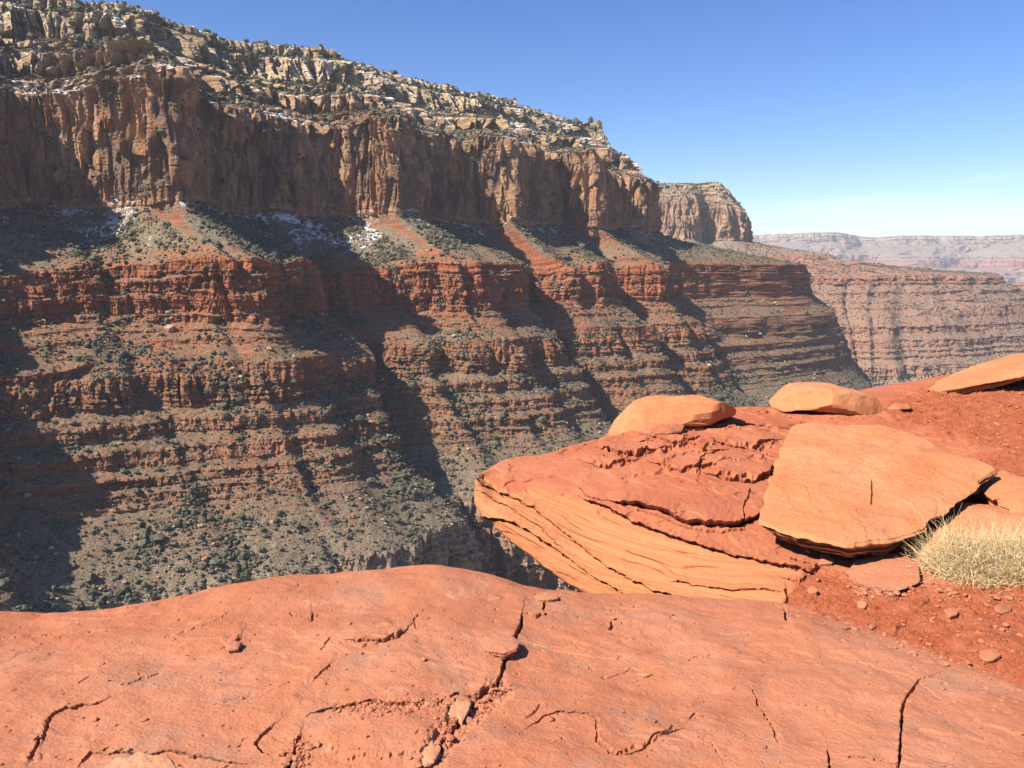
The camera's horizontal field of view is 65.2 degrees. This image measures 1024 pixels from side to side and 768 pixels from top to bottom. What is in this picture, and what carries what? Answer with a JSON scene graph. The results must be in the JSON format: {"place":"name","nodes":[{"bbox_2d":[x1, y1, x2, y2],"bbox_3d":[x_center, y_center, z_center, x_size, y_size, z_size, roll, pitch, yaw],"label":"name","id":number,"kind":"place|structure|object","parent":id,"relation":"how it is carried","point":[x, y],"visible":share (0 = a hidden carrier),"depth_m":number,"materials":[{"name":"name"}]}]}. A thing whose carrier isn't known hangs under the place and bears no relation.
{"place":"outdoors","nodes":[
{"label":"outdoors","id":0,"kind":"place"},
{"bbox_2d":[0,0,872,612],"bbox_3d":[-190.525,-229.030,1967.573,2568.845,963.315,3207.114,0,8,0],"label":"canyon wall","id":1,"kind":"structure","parent":0,"point":[32,154],"depth_m":1078.64,"materials":[{"name":"brown stone"}]},
{"bbox_2d":[0,8,864,609],"bbox_3d":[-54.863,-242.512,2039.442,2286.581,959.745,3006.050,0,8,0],"label":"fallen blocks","id":2,"kind":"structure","parent":1,"relation":"on","point":[168,330],"depth_m":999.12,"materials":[{"name":"stone"}]},
{"bbox_2d":[0,0,870,612],"bbox_3d":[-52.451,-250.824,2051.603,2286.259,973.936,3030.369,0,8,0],"label":"desert scrub","id":3,"kind":"object","parent":1,"relation":"on","point":[72,242],"visible":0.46,"depth_m":1032.67,"materials":[{"name":"green plant"}]},
{"bbox_2d":[0,564,1023,767],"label":"ground","id":4,"kind":"structure","parent":0,"point":[270,621],"depth_m":3.18,"materials":[{"name":"red stone"}]},
{"bbox_2d":[105,752,174,767],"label":"stone","id":5,"kind":"object","parent":4,"relation":"on","point":[139,760],"visible":1,"depth_m":2.62,"materials":[{"name":"stone"}]},
{"bbox_2d":[224,640,240,653],"bbox_3d":[-1.231,1.156,3.520,0.080,0.029,0.095,0,8,0],"label":"stone","id":6,"kind":"object","parent":4,"relation":"on","point":[232,646],"visible":1,"depth_m":3.50,"materials":[{"name":"red stone"}]},
{"bbox_2d":[422,741,440,767],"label":"stone","id":7,"kind":"object","parent":4,"relation":"on","point":[430,757],"visible":0.97,"depth_m":2.64,"materials":[{"name":"stone"}]},
{"bbox_2d":[448,700,470,726],"bbox_3d":[-0.199,1.218,2.944,0.077,0.046,0.136,2,8,13],"label":"stone","id":8,"kind":"object","parent":4,"relation":"on","point":[459,709],"visible":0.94,"depth_m":2.94,"materials":[{"name":"stone"}]},
{"bbox_2d":[481,634,519,659],"bbox_3d":[-0.052,1.136,3.454,0.171,0.047,0.171,0,8,0],"label":"stone","id":9,"kind":"object","parent":4,"relation":"on","point":[502,647],"visible":1,"depth_m":3.43,"materials":[{"name":"red stone"}]},
{"bbox_2d":[501,658,507,678],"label":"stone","id":10,"kind":"object","parent":4,"relation":"on","point":[504,666],"visible":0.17,"depth_m":3.37,"materials":[{"name":"stone"}]},
{"bbox_2d":[0,599,1023,767],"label":"rock crumbs","id":11,"kind":"object","parent":4,"relation":"on","point":[300,756],"visible":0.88,"depth_m":2.90,"materials":[{"name":"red stone"}]},
{"bbox_2d":[534,592,557,603],"bbox_3d":[0.174,1.096,4.091,0.127,0.037,0.102,0,8,0],"label":"stone","id":12,"kind":"object","parent":4,"relation":"on","point":[544,597],"visible":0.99,"depth_m":4.07,"materials":[{"name":"orange stone"}]},
{"bbox_2d":[637,672,651,677],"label":"stone","id":13,"kind":"object","parent":4,"relation":"on","point":[644,675],"visible":1,"depth_m":3.29,"materials":[{"name":"stone"}]},
{"bbox_2d":[81,0,1023,236],"label":"sky","id":14,"kind":"structure","parent":0,"point":[862,118],"materials":[{"name":"blue"}]},
{"bbox_2d":[474,374,1023,686],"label":"outcrop ground","id":15,"kind":"structure","parent":0,"point":[674,514],"depth_m":5.65,"materials":[{"name":"stone"}]},
{"bbox_2d":[638,423,683,433],"bbox_3d":[1.380,0.406,7.429,0.404,0.103,0.300,4,9,25],"label":"stone slab","id":16,"kind":"object","parent":15,"relation":"on","point":[661,428],"depth_m":7.33,"materials":[{"name":"red stone"}]},
{"bbox_2d":[608,395,735,435],"bbox_3d":[1.535,0.295,7.828,1.213,0.453,0.837,0,8,0],"label":"boulder","id":17,"kind":"object","parent":15,"relation":"on","point":[690,410],"visible":0.85,"depth_m":7.52,"materials":[{"name":"orange stone"}]},
{"bbox_2d":[808,586,817,595],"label":"stone","id":18,"kind":"object","parent":15,"relation":"on","point":[812,590],"visible":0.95,"depth_m":4.47,"materials":[{"name":"red stone"}]},
{"bbox_2d":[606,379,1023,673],"bbox_3d":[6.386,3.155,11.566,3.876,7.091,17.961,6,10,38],"label":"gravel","id":19,"kind":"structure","parent":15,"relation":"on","point":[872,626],"depth_m":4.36,"materials":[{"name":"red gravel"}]},
{"bbox_2d":[819,556,834,566],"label":"stone","id":20,"kind":"object","parent":15,"relation":"on","point":[826,561],"visible":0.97,"depth_m":4.85,"materials":[{"name":"red stone"}]},
{"bbox_2d":[769,382,885,414],"bbox_3d":[3.274,0.158,8.314,1.133,0.315,0.790,0,8,0],"label":"boulder","id":21,"kind":"object","parent":15,"relation":"on","point":[829,398],"visible":0.91,"depth_m":8.05,"materials":[{"name":"orange stone"}]},
{"bbox_2d":[857,600,866,610],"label":"stone","id":22,"kind":"object","parent":15,"relation":"on","point":[861,605],"visible":1,"depth_m":4.24,"materials":[{"name":"red stone"}]},
{"bbox_2d":[759,422,997,556],"bbox_3d":[2.596,0.708,5.637,1.470,0.439,2.444,4,9,25],"label":"rock slab","id":23,"kind":"object","parent":15,"relation":"on","point":[849,490],"visible":1,"depth_m":5.38,"materials":[{"name":"orange stone"}]},
{"bbox_2d":[845,553,919,590],"bbox_3d":[2.144,1.096,4.600,0.440,0.106,0.499,0,8,0],"label":"rock slab","id":24,"kind":"object","parent":15,"relation":"on","point":[876,572],"visible":0.98,"depth_m":4.57,"materials":[{"name":"red stone"}]},
{"bbox_2d":[888,402,911,409],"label":"stone","id":25,"kind":"object","parent":15,"relation":"on","point":[899,406],"visible":0.98,"depth_m":8.16,"materials":[{"name":"red stone"}]},
{"bbox_2d":[944,608,957,619],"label":"stone","id":26,"kind":"object","parent":15,"relation":"on","point":[950,613],"visible":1,"depth_m":3.99,"materials":[{"name":"red stone"}]},
{"bbox_2d":[894,496,1023,595],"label":"dry bush","id":27,"kind":"object","parent":15,"relation":"on","point":[991,558],"visible":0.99,"depth_m":4.42,"materials":[{"name":"plant"}]},
{"bbox_2d":[915,502,1023,559],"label":"rock slab","id":28,"kind":"object","parent":15,"relation":"on","point":[978,513],"visible":0.45,"depth_m":4.98,"materials":[{"name":"orange stone"}]},
{"bbox_2d":[928,353,1023,393],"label":"stone slab","id":29,"kind":"structure","parent":15,"relation":"on","point":[1005,370],"depth_m":9.03,"materials":[{"name":"orange stone"}]},
{"bbox_2d":[979,649,1000,665],"bbox_3d":[2.113,1.212,3.546,0.134,0.044,0.078,-5,10,-33],"label":"stone","id":30,"kind":"object","parent":15,"relation":"on","point":[987,656],"visible":1,"depth_m":3.52,"materials":[{"name":"red stone"}]},
{"bbox_2d":[978,470,1023,505],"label":"rock slab","id":31,"kind":"object","parent":15,"relation":"on","point":[994,487],"visible":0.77,"depth_m":5.51,"materials":[{"name":"orange stone"}]},
{"bbox_2d":[994,603,1011,615],"bbox_3d":[2.478,1.147,4.039,0.150,0.057,0.060,-6,10,-35],"label":"stone","id":32,"kind":"object","parent":15,"relation":"on","point":[1001,609],"visible":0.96,"depth_m":4.02,"materials":[{"name":"red stone"}]},
{"bbox_2d":[997,488,1023,512],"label":"rock slab","id":33,"kind":"object","parent":15,"relation":"on","point":[1012,501],"visible":0.78,"depth_m":5.16,"materials":[{"name":"orange stone"}]},
{"bbox_2d":[658,182,1023,386],"bbox_3d":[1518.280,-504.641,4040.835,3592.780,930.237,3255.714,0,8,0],"label":"canyon headland","id":34,"kind":"structure","parent":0,"point":[708,228],"depth_m":2969.11,"materials":[{"name":"brown stone"}]},
{"bbox_2d":[659,183,1023,382],"bbox_3d":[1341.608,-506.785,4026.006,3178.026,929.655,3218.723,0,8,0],"label":"distant scrub","id":35,"kind":"object","parent":34,"relation":"on","point":[935,271],"visible":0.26,"depth_m":3081.29,"materials":[{"name":"green plant"}]},
{"bbox_2d":[752,232,1023,283],"bbox_3d":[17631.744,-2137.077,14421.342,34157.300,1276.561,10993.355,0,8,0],"label":"canyon rim","id":36,"kind":"object","parent":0,"point":[1001,255],"visible":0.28,"depth_m":14431.73,"materials":[{"name":"grey stone"}]},
{"bbox_2d":[1012,282,1023,289],"bbox_3d":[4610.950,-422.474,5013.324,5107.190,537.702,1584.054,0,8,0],"label":"canyon spur","id":37,"kind":"structure","parent":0,"point":[1020,285],"depth_m":5148.33,"materials":[{"name":"stone"}]}
]}

